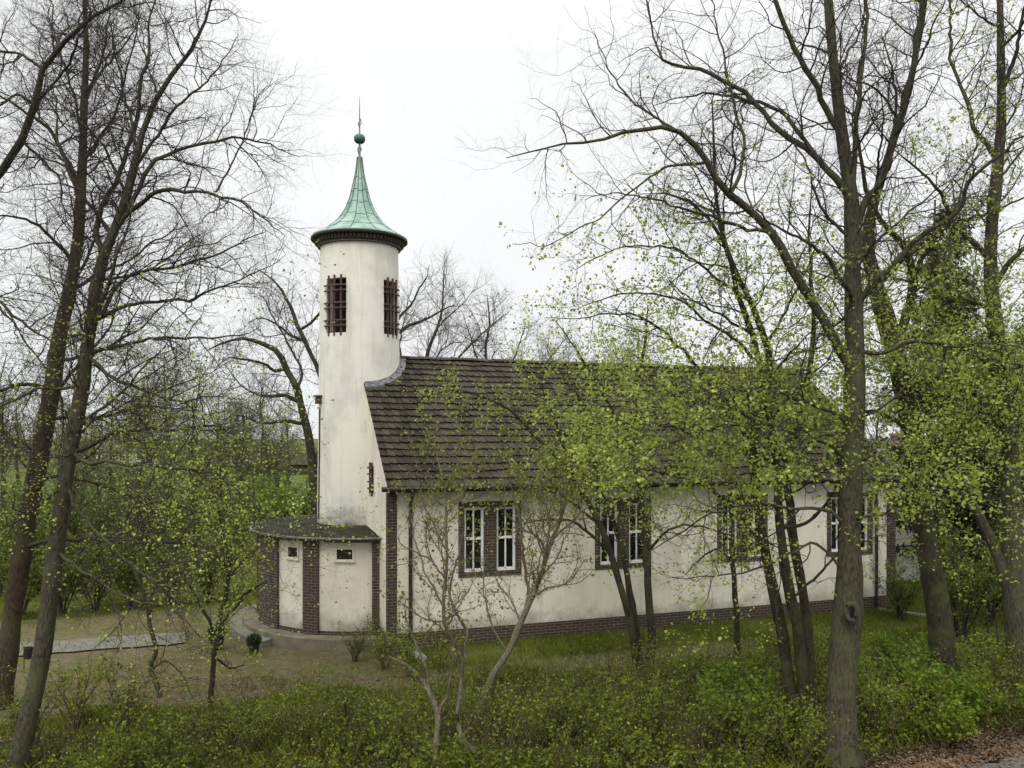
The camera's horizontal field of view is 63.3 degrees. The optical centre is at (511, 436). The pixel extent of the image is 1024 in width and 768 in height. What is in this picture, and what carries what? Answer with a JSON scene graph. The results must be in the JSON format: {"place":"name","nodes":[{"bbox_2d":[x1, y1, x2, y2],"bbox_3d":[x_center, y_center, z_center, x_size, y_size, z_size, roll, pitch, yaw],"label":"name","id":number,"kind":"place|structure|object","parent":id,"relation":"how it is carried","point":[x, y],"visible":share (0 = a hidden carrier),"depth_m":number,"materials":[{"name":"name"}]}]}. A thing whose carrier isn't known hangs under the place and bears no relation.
{"place":"outdoors","nodes":[
{"label":"outdoors","id":0,"kind":"place"},
{"bbox_2d":[19,632,185,654],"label":"path","id":1,"kind":"structure","parent":0,"point":[89,646],"depth_m":21.96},
{"bbox_2d":[0,439,1023,767],"bbox_3d":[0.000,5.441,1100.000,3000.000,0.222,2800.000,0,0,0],"label":"ground","id":2,"kind":"structure","parent":0,"point":[292,661],"depth_m":20.17,"materials":[{"name":"green plant"}]},
{"bbox_2d":[0,348,34,512],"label":"tree","id":3,"kind":"object","parent":2,"relation":"on","point":[3,491],"visible":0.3,"depth_m":59.96,"materials":[{"name":"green plant"}]},
{"bbox_2d":[0,487,48,595],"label":"thicket shrub","id":4,"kind":"object","parent":2,"relation":"on","point":[10,536],"visible":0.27,"depth_m":28.52,"materials":[{"name":"green plant"}]},
{"bbox_2d":[0,310,51,489],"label":"budding tree","id":5,"kind":"object","parent":2,"relation":"on","point":[4,362],"visible":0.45,"depth_m":34.13,"materials":[{"name":"green plant"}]},
{"bbox_2d":[1,373,69,524],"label":"tree","id":6,"kind":"object","parent":2,"relation":"on","point":[22,463],"visible":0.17,"depth_m":51.32,"materials":[{"name":"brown plant"}]},
{"bbox_2d":[0,465,82,584],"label":"thicket shrub","id":7,"kind":"object","parent":2,"relation":"on","point":[40,537],"visible":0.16,"depth_m":30.18,"materials":[{"name":"green plant"}]},
{"bbox_2d":[0,660,84,744],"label":"shrub","id":8,"kind":"object","parent":2,"relation":"on","point":[10,707],"visible":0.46,"depth_m":14.46,"materials":[{"name":"green plant"}]},
{"bbox_2d":[0,514,99,615],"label":"thicket shrub","id":9,"kind":"object","parent":2,"relation":"on","point":[33,585],"visible":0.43,"depth_m":25.02,"materials":[{"name":"green plant"}]},
{"bbox_2d":[0,656,107,728],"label":"shrub","id":10,"kind":"object","parent":2,"relation":"on","point":[82,698],"visible":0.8,"depth_m":15.47,"materials":[{"name":"green plant"}]},
{"bbox_2d":[30,529,111,614],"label":"thicket shrub","id":11,"kind":"object","parent":2,"relation":"on","point":[69,583],"visible":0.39,"depth_m":25.47,"materials":[{"name":"green plant"}]},
{"bbox_2d":[16,365,132,580],"bbox_3d":[-15.208,1.357,29.386,4.674,8.540,4.741,0,0,0],"label":"budding tree","id":12,"kind":"object","parent":2,"relation":"on","point":[95,467],"visible":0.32,"depth_m":29.34,"materials":[{"name":"green plant"}]},
{"bbox_2d":[36,521,137,612],"bbox_3d":[-13.396,4.057,25.754,3.314,2.947,2.337,0,0,-11],"label":"thicket shrub","id":13,"kind":"object","parent":2,"relation":"on","point":[96,586],"visible":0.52,"depth_m":25.80,"materials":[{"name":"green plant"}]},
{"bbox_2d":[0,0,175,502],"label":"maple tree","id":14,"kind":"object","parent":2,"relation":"on","point":[11,156],"visible":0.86,"depth_m":13.93,"materials":[{"name":"brown plant"}]},
{"bbox_2d":[38,479,141,579],"bbox_3d":[-15.513,3.472,30.282,3.299,4.160,4.678,0,0,-8],"label":"thicket shrub","id":15,"kind":"object","parent":2,"relation":"on","point":[77,525],"visible":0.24,"depth_m":30.63,"materials":[{"name":"green plant"}]},
{"bbox_2d":[57,355,160,531],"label":"budding tree","id":16,"kind":"object","parent":2,"relation":"on","point":[110,474],"visible":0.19,"depth_m":37.03,"materials":[{"name":"green plant"}]},
{"bbox_2d":[76,487,169,579],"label":"thicket shrub","id":17,"kind":"object","parent":2,"relation":"on","point":[85,512],"visible":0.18,"depth_m":30.83,"materials":[{"name":"green plant"}]},
{"bbox_2d":[53,384,197,588],"bbox_3d":[-13.867,1.696,29.725,5.004,7.844,4.120,0,0,-28],"label":"budding tree","id":18,"kind":"object","parent":2,"relation":"on","point":[139,487],"visible":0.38,"depth_m":29.48,"materials":[{"name":"green plant"}]},
{"bbox_2d":[96,636,163,739],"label":"shrub","id":19,"kind":"object","parent":2,"relation":"on","point":[129,705],"visible":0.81,"depth_m":15.15,"materials":[{"name":"green plant"}]},
{"bbox_2d":[88,524,174,609],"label":"thicket shrub","id":20,"kind":"object","parent":2,"relation":"on","point":[124,578],"visible":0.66,"depth_m":26.04,"materials":[{"name":"green plant"}]},
{"bbox_2d":[93,350,192,572],"bbox_3d":[-14.283,1.062,32.810,3.989,9.096,4.032,0,0,-17],"label":"budding tree","id":21,"kind":"object","parent":2,"relation":"on","point":[151,444],"visible":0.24,"depth_m":32.66,"materials":[{"name":"green plant"}]},
{"bbox_2d":[100,552,210,697],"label":"sapling","id":22,"kind":"object","parent":2,"relation":"on","point":[154,655],"visible":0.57,"depth_m":17.61,"materials":[{"name":"green plant"}]},
{"bbox_2d":[124,675,211,758],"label":"shrub","id":23,"kind":"object","parent":2,"relation":"on","point":[167,717],"visible":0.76,"depth_m":14.20,"materials":[{"name":"green plant"}]},
{"bbox_2d":[116,482,219,576],"bbox_3d":[-13.623,3.639,33.078,3.024,3.814,4.288,0,0,23],"label":"thicket shrub","id":24,"kind":"object","parent":2,"relation":"on","point":[174,518],"visible":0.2,"depth_m":32.46,"materials":[{"name":"green plant"}]},
{"bbox_2d":[120,331,218,540],"bbox_3d":[-16.356,0.182,39.408,5.256,10.891,4.131,0,0,-21],"label":"budding tree","id":25,"kind":"object","parent":2,"relation":"on","point":[167,418],"visible":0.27,"depth_m":39.33,"materials":[{"name":"green plant"}]},
{"bbox_2d":[122,516,219,606],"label":"thicket shrub","id":26,"kind":"object","parent":2,"relation":"on","point":[169,570],"visible":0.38,"depth_m":26.57,"materials":[{"name":"green plant"}]},
{"bbox_2d":[0,0,349,710],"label":"maple tree","id":27,"kind":"object","parent":2,"relation":"on","point":[17,584],"visible":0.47,"depth_m":17.02,"materials":[{"name":"brown plant"}]},
{"bbox_2d":[0,0,381,767],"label":"maple tree","id":28,"kind":"object","parent":2,"relation":"on","point":[56,558],"visible":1,"depth_m":13.47,"materials":[{"name":"brown plant"}]},
{"bbox_2d":[151,332,248,563],"bbox_3d":[-13.258,0.626,35.030,4.812,9.991,3.922,0,0,29],"label":"budding tree","id":29,"kind":"object","parent":2,"relation":"on","point":[205,445],"visible":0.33,"depth_m":34.94,"materials":[{"name":"green plant"}]},
{"bbox_2d":[166,526,243,602],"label":"thicket shrub","id":30,"kind":"object","parent":2,"relation":"on","point":[208,586],"visible":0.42,"depth_m":27.22,"materials":[{"name":"green plant"}]},
{"bbox_2d":[173,393,260,571],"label":"budding tree","id":31,"kind":"object","parent":2,"relation":"on","point":[225,452],"visible":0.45,"depth_m":33.22,"materials":[{"name":"green plant"}]},
{"bbox_2d":[169,481,299,709],"bbox_3d":[-5.368,3.212,16.642,2.628,4.651,1.898,0,0,0],"label":"sapling","id":32,"kind":"object","parent":2,"relation":"on","point":[214,653],"visible":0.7,"depth_m":16.59,"materials":[{"name":"green plant"}]},
{"bbox_2d":[194,491,279,572],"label":"thicket shrub","id":33,"kind":"object","parent":2,"relation":"on","point":[238,534],"visible":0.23,"depth_m":33.55,"materials":[{"name":"green plant"}]},
{"bbox_2d":[209,376,278,524],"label":"budding tree","id":34,"kind":"object","parent":2,"relation":"on","point":[242,462],"visible":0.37,"depth_m":41.75,"materials":[{"name":"green plant"}]},
{"bbox_2d":[222,487,281,555],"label":"bright shrub","id":35,"kind":"object","parent":2,"relation":"on","point":[257,490],"visible":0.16,"depth_m":38.33,"materials":[{"name":"green plant"}]},
{"bbox_2d":[217,679,288,753],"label":"shrub","id":36,"kind":"object","parent":2,"relation":"on","point":[243,734],"visible":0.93,"depth_m":14.35,"materials":[{"name":"green plant"}]},
{"bbox_2d":[227,352,304,504],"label":"tree","id":37,"kind":"object","parent":2,"relation":"on","point":[267,408],"visible":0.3,"depth_m":66.16,"materials":[{"name":"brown plant"}]},
{"bbox_2d":[232,387,305,510],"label":"budding tree","id":38,"kind":"object","parent":2,"relation":"on","point":[271,458],"visible":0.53,"depth_m":43.66,"materials":[{"name":"green plant"}]},
{"bbox_2d":[240,471,308,521],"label":"bright shrub","id":39,"kind":"object","parent":2,"relation":"on","point":[282,494],"visible":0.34,"depth_m":40.10,"materials":[{"name":"green plant"}]},
{"bbox_2d":[236,452,317,474],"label":"shed","id":40,"kind":"structure","parent":2,"relation":"on","point":[303,467],"depth_m":120.49,"materials":[{"name":"brown plant"}]},
{"bbox_2d":[243,395,315,498],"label":"tree","id":41,"kind":"object","parent":2,"relation":"on","point":[280,446],"visible":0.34,"depth_m":49.98,"materials":[{"name":"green plant"}]},
{"bbox_2d":[265,387,317,483],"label":"tree","id":42,"kind":"object","parent":2,"relation":"on","point":[288,466],"visible":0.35,"depth_m":94.63,"materials":[{"name":"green plant"}]},
{"bbox_2d":[274,472,310,516],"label":"bright shrub","id":43,"kind":"object","parent":2,"relation":"on","point":[303,508],"visible":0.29,"depth_m":46.20,"materials":[{"name":"green plant"}]},
{"bbox_2d":[272,668,351,748],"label":"shrub","id":44,"kind":"object","parent":2,"relation":"on","point":[299,717],"visible":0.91,"depth_m":14.67,"materials":[{"name":"green plant"}]},
{"bbox_2d":[185,234,470,514],"bbox_3d":[-7.845,-1.875,35.134,12.604,14.634,8.083,0,0,0],"label":"oak tree","id":45,"kind":"object","parent":2,"relation":"on","point":[296,384],"visible":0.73,"depth_m":35.67,"materials":[{"name":"brown plant"}]},
{"bbox_2d":[307,654,362,739],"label":"shrub","id":46,"kind":"object","parent":2,"relation":"on","point":[345,711],"visible":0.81,"depth_m":15.01,"materials":[{"name":"green plant"}]},
{"bbox_2d":[338,606,380,661],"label":"shrub","id":47,"kind":"object","parent":2,"relation":"on","point":[355,643],"visible":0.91,"depth_m":20.20,"materials":[{"name":"green plant"}]},
{"bbox_2d":[352,616,409,669],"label":"shrub","id":48,"kind":"object","parent":2,"relation":"on","point":[381,652],"visible":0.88,"depth_m":19.52,"materials":[{"name":"green plant"}]},
{"bbox_2d":[356,678,433,758],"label":"shrub","id":49,"kind":"object","parent":2,"relation":"on","point":[384,717],"visible":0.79,"depth_m":14.16,"materials":[{"name":"green plant"}]},
{"bbox_2d":[387,622,429,677],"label":"shrub","id":50,"kind":"object","parent":2,"relation":"on","point":[411,658],"visible":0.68,"depth_m":18.84,"materials":[{"name":"green plant"}]},
{"bbox_2d":[376,590,472,765],"bbox_3d":[-1.484,4.071,13.869,1.695,3.010,1.221,0,0,0],"label":"elder shrub","id":51,"kind":"object","parent":2,"relation":"on","point":[426,685],"visible":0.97,"depth_m":13.83,"materials":[{"name":"beige plant"}]},
{"bbox_2d":[368,402,496,764],"bbox_3d":[-1.344,2.498,13.779,2.189,6.158,2.152,0,0,0],"label":"elder shrub","id":52,"kind":"object","parent":2,"relation":"on","point":[445,575],"visible":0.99,"depth_m":13.80,"materials":[{"name":"beige plant"}]},
{"bbox_2d":[399,241,536,357],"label":"oak tree","id":53,"kind":"object","parent":2,"relation":"on","point":[430,343],"visible":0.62,"depth_m":42.33,"materials":[{"name":"brown plant"}]},
{"bbox_2d":[430,663,510,745],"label":"shrub","id":54,"kind":"object","parent":2,"relation":"on","point":[469,709],"visible":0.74,"depth_m":14.56,"materials":[{"name":"green plant"}]},
{"bbox_2d":[0,633,1023,767],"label":"undergrowth","id":55,"kind":"object","parent":2,"relation":"on","point":[148,752],"visible":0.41,"depth_m":14.13,"materials":[{"name":"green plant"}]},
{"bbox_2d":[0,567,1023,767],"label":"grass","id":56,"kind":"structure","parent":2,"relation":"on","point":[827,617],"depth_m":17.74,"materials":[{"name":"green plant"}]},
{"bbox_2d":[0,617,1023,767],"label":"wispy shoots","id":57,"kind":"object","parent":2,"relation":"on","point":[716,653],"visible":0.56,"depth_m":14.71,"materials":[{"name":"green plant"}]},
{"bbox_2d":[0,674,1023,767],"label":"leaf litter","id":58,"kind":"object","parent":2,"relation":"on","point":[949,760],"visible":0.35,"depth_m":14.49,"materials":[{"name":"brown plant"}]},
{"bbox_2d":[436,280,588,360],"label":"oak tree","id":59,"kind":"object","parent":2,"relation":"on","point":[473,339],"visible":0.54,"depth_m":40.80,"materials":[{"name":"brown plant"}]},
{"bbox_2d":[490,673,585,754],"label":"shrub","id":60,"kind":"object","parent":2,"relation":"on","point":[510,715],"visible":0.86,"depth_m":14.25,"materials":[{"name":"green plant"}]},
{"bbox_2d":[464,430,618,725],"bbox_3d":[0.527,2.652,15.813,3.042,5.618,2.195,0,0,0],"label":"elder shrub","id":61,"kind":"object","parent":2,"relation":"on","point":[545,553],"visible":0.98,"depth_m":15.74,"materials":[{"name":"beige plant"}]},
{"bbox_2d":[230,97,903,655],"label":"church","id":62,"kind":"structure","parent":2,"relation":"on","point":[368,413],"depth_m":23.33,"materials":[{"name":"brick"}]},
{"bbox_2d":[458,500,521,577],"bbox_3d":[-0.620,2.650,21.791,1.721,1.956,0.358,0,0,-19],"label":"window","id":63,"kind":"structure","parent":62,"relation":"in","point":[504,550],"depth_m":21.63,"materials":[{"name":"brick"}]},
{"bbox_2d":[595,497,650,569],"bbox_3d":[3.019,2.650,23.056,1.716,1.956,0.358,0,0,-19],"label":"window","id":64,"kind":"structure","parent":62,"relation":"in","point":[601,562],"depth_m":22.89,"materials":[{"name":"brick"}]},
{"bbox_2d":[717,494,767,562],"bbox_3d":[6.660,2.650,24.321,1.716,1.956,0.358,0,0,-19],"label":"window","id":65,"kind":"structure","parent":62,"relation":"in","point":[719,537],"depth_m":24.13,"materials":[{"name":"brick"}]},
{"bbox_2d":[827,491,872,556],"bbox_3d":[10.301,2.650,25.587,1.716,1.956,0.358,0,0,-19],"label":"window","id":66,"kind":"structure","parent":62,"relation":"in","point":[834,550],"depth_m":25.39,"materials":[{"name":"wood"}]},
{"bbox_2d":[531,652,619,744],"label":"shrub","id":67,"kind":"object","parent":2,"relation":"on","point":[553,707],"visible":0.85,"depth_m":14.46,"materials":[{"name":"green plant"}]},
{"bbox_2d":[395,270,766,673],"bbox_3d":[1.612,0.736,18.677,7.206,9.659,6.200,0,0,-40],"label":"young lime","id":68,"kind":"object","parent":2,"relation":"on","point":[628,603],"visible":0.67,"depth_m":19.10,"materials":[{"name":"green plant"}]},
{"bbox_2d":[564,667,648,753],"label":"shrub","id":69,"kind":"object","parent":2,"relation":"on","point":[595,718],"visible":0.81,"depth_m":14.25,"materials":[{"name":"green plant"}]},
{"bbox_2d":[584,303,678,363],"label":"budding tree","id":70,"kind":"object","parent":2,"relation":"on","point":[605,356],"visible":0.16,"depth_m":35.81,"materials":[{"name":"green plant"}]},
{"bbox_2d":[583,663,682,742],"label":"shrub","id":71,"kind":"object","parent":2,"relation":"on","point":[654,710],"visible":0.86,"depth_m":14.76,"materials":[{"name":"green plant"}]},
{"bbox_2d":[630,634,704,697],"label":"shrub","id":72,"kind":"object","parent":2,"relation":"on","point":[673,662],"visible":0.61,"depth_m":17.09,"materials":[{"name":"green plant"}]},
{"bbox_2d":[670,654,730,757],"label":"shrub","id":73,"kind":"object","parent":2,"relation":"on","point":[693,718],"visible":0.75,"depth_m":14.27,"materials":[{"name":"green plant"}]},
{"bbox_2d":[676,640,736,682],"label":"shrub","id":74,"kind":"object","parent":2,"relation":"on","point":[710,660],"visible":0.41,"depth_m":17.67,"materials":[{"name":"green plant"}]},
{"bbox_2d":[671,365,776,661],"bbox_3d":[5.260,1.881,20.582,2.877,7.345,2.871,0,0,0],"label":"young lime","id":75,"kind":"object","parent":2,"relation":"on","point":[736,614],"visible":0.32,"depth_m":20.27,"materials":[{"name":"green plant"}]},
{"bbox_2d":[688,669,761,744],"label":"shrub","id":76,"kind":"object","parent":2,"relation":"on","point":[708,681],"visible":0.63,"depth_m":14.79,"materials":[{"name":"green plant"}]},
{"bbox_2d":[496,57,962,738],"bbox_3d":[3.950,-0.707,15.069,8.497,12.636,5.907,0,0,0],"label":"lime tree","id":77,"kind":"object","parent":2,"relation":"on","point":[802,629],"visible":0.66,"depth_m":14.90,"materials":[{"name":"green plant"}]},
{"bbox_2d":[453,0,1023,767],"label":"lime tree","id":78,"kind":"object","parent":2,"relation":"on","point":[843,652],"visible":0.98,"depth_m":13.77,"materials":[{"name":"green plant"}]},
{"bbox_2d":[710,658,776,703],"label":"shrub","id":79,"kind":"object","parent":2,"relation":"on","point":[722,679],"visible":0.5,"depth_m":16.13,"materials":[{"name":"green plant"}]},
{"bbox_2d":[731,647,795,692],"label":"shrub","id":80,"kind":"object","parent":2,"relation":"on","point":[758,660],"visible":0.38,"depth_m":17.26,"materials":[{"name":"green plant"}]},
{"bbox_2d":[730,674,808,749],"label":"shrub","id":81,"kind":"object","parent":2,"relation":"on","point":[754,712],"visible":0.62,"depth_m":14.39,"materials":[{"name":"green plant"}]},
{"bbox_2d":[765,685,848,767],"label":"shrub","id":82,"kind":"object","parent":2,"relation":"on","point":[805,747],"visible":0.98,"depth_m":13.76,"materials":[{"name":"green plant"}]},
{"bbox_2d":[821,659,921,721],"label":"shrub","id":83,"kind":"object","parent":2,"relation":"on","point":[905,689],"visible":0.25,"depth_m":15.51,"materials":[{"name":"green plant"}]},
{"bbox_2d":[825,654,927,740],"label":"shrub","id":84,"kind":"object","parent":2,"relation":"on","point":[872,700],"visible":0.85,"depth_m":14.89,"materials":[{"name":"green plant"}]},
{"bbox_2d":[858,642,910,684],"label":"shrub","id":85,"kind":"object","parent":2,"relation":"on","point":[881,668],"visible":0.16,"depth_m":17.01,"materials":[{"name":"green plant"}]},
{"bbox_2d":[866,627,926,665],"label":"shrub","id":86,"kind":"object","parent":2,"relation":"on","point":[881,640],"visible":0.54,"depth_m":19.31,"materials":[{"name":"green plant"}]},
{"bbox_2d":[773,0,1023,685],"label":"forked tree","id":87,"kind":"object","parent":2,"relation":"on","point":[939,619],"visible":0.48,"depth_m":17.55,"materials":[{"name":"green plant"}]},
{"bbox_2d":[864,551,942,620],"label":"thicket shrub","id":88,"kind":"object","parent":2,"relation":"on","point":[901,596],"visible":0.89,"depth_m":24.41,"materials":[{"name":"green plant"}]},
{"bbox_2d":[874,644,936,692],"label":"shrub","id":89,"kind":"object","parent":2,"relation":"on","point":[889,661],"visible":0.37,"depth_m":17.23,"materials":[{"name":"green plant"}]},
{"bbox_2d":[863,647,961,721],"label":"shrub","id":90,"kind":"object","parent":2,"relation":"on","point":[940,685],"visible":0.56,"depth_m":15.67,"materials":[{"name":"green plant"}]},
{"bbox_2d":[823,0,1023,693],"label":"forked tree","id":91,"kind":"object","parent":2,"relation":"on","point":[1013,603],"visible":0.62,"depth_m":17.19,"materials":[{"name":"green plant"}]},
{"bbox_2d":[893,680,982,748],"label":"shrub","id":92,"kind":"object","parent":2,"relation":"on","point":[947,717],"visible":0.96,"depth_m":14.60,"materials":[{"name":"green plant"}]},
{"bbox_2d":[877,433,998,579],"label":"annexe","id":93,"kind":"structure","parent":2,"relation":"on","point":[900,541],"depth_m":31.73,"materials":[{"name":"white paint"}]},
{"bbox_2d":[912,632,972,671],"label":"shrub","id":94,"kind":"object","parent":2,"relation":"on","point":[924,650],"visible":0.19,"depth_m":17.80,"materials":[{"name":"green plant"}]},
{"bbox_2d":[902,662,990,725],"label":"shrub","id":95,"kind":"object","parent":2,"relation":"on","point":[965,693],"visible":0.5,"depth_m":15.39,"materials":[{"name":"green plant"}]},
{"bbox_2d":[875,198,1023,595],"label":"spruce tree","id":96,"kind":"object","parent":2,"relation":"on","point":[965,511],"visible":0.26,"depth_m":26.56,"materials":[{"name":"green plant"}]},
{"bbox_2d":[900,505,1002,625],"bbox_3d":[13.370,3.800,24.071,3.898,3.467,2.749,0,0,26],"label":"thicket shrub","id":97,"kind":"object","parent":2,"relation":"on","point":[998,602],"visible":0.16,"depth_m":24.11,"materials":[{"name":"green plant"}]},
{"bbox_2d":[904,512,1000,641],"bbox_3d":[12.231,3.722,22.384,3.135,3.631,2.681,0,0,9],"label":"thicket shrub","id":98,"kind":"object","parent":2,"relation":"on","point":[964,594],"visible":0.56,"depth_m":22.07,"materials":[{"name":"green plant"}]},
{"bbox_2d":[920,631,1006,678],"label":"shrub","id":99,"kind":"object","parent":2,"relation":"on","point":[978,643],"visible":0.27,"depth_m":17.97,"materials":[{"name":"green plant"}]},
{"bbox_2d":[945,659,1023,724],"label":"shrub","id":100,"kind":"object","parent":2,"relation":"on","point":[982,676],"visible":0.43,"depth_m":15.87,"materials":[{"name":"green plant"}]},
{"bbox_2d":[956,629,1021,686],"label":"shrub","id":101,"kind":"object","parent":2,"relation":"on","point":[994,648],"visible":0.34,"depth_m":17.63,"materials":[{"name":"green plant"}]},
{"bbox_2d":[967,627,1023,717],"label":"shrub","id":102,"kind":"object","parent":2,"relation":"on","point":[1014,673],"visible":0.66,"depth_m":16.21,"materials":[{"name":"green plant"}]},
{"bbox_2d":[976,318,1023,510],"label":"budding tree","id":103,"kind":"object","parent":2,"relation":"on","point":[1019,421],"visible":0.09,"depth_m":28.21,"materials":[{"name":"green plant"}]},
{"bbox_2d":[1001,664,1023,735],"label":"shrub","id":104,"kind":"object","parent":2,"relation":"on","point":[1021,708],"visible":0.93,"depth_m":15.02,"materials":[{"name":"green plant"}]},
{"bbox_2d":[0,0,1023,438],"label":"sky","id":105,"kind":"structure","parent":0,"point":[417,69],"materials":[{"name":"white"}]},
{"bbox_2d":[947,744,1023,767],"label":"road","id":106,"kind":"structure","parent":0,"point":[1018,763],"depth_m":13.74,"materials":[{"name":"grey asphalt"}]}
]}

